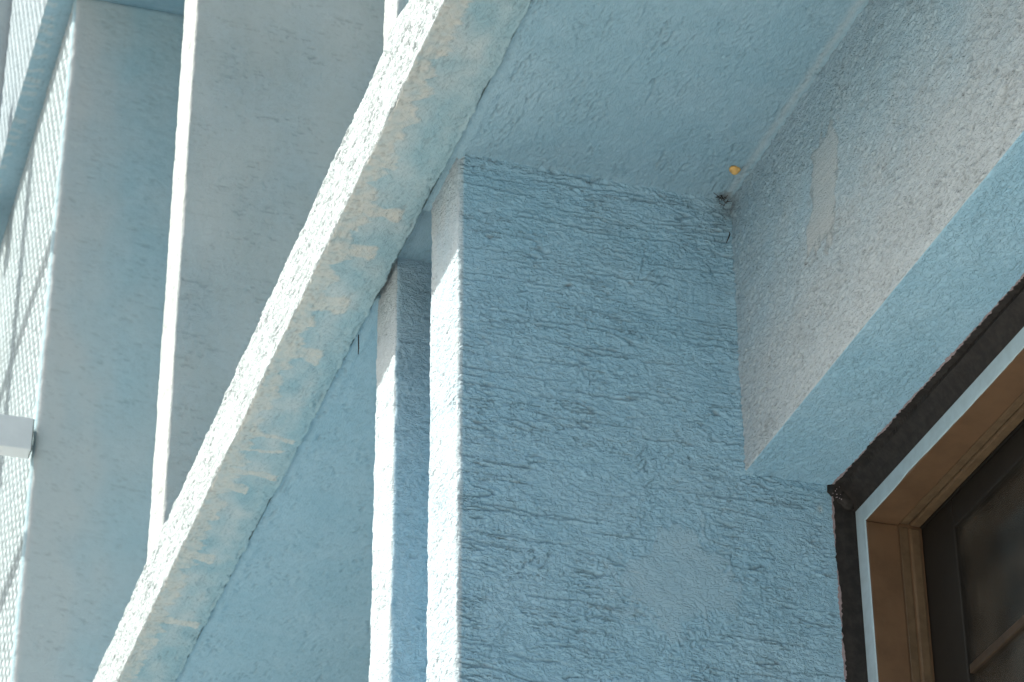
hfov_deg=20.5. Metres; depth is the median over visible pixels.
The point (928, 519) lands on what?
window
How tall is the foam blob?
0.018 m
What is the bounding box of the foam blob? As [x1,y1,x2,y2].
[729,166,740,174]
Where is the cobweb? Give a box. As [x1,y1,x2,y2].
[714,193,730,205]
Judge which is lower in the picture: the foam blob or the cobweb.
the cobweb
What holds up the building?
on the pavement
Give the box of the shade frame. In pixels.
[0,414,34,458]
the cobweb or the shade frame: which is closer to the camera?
the cobweb
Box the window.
[827,273,1023,681]
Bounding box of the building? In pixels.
[0,0,1023,681]

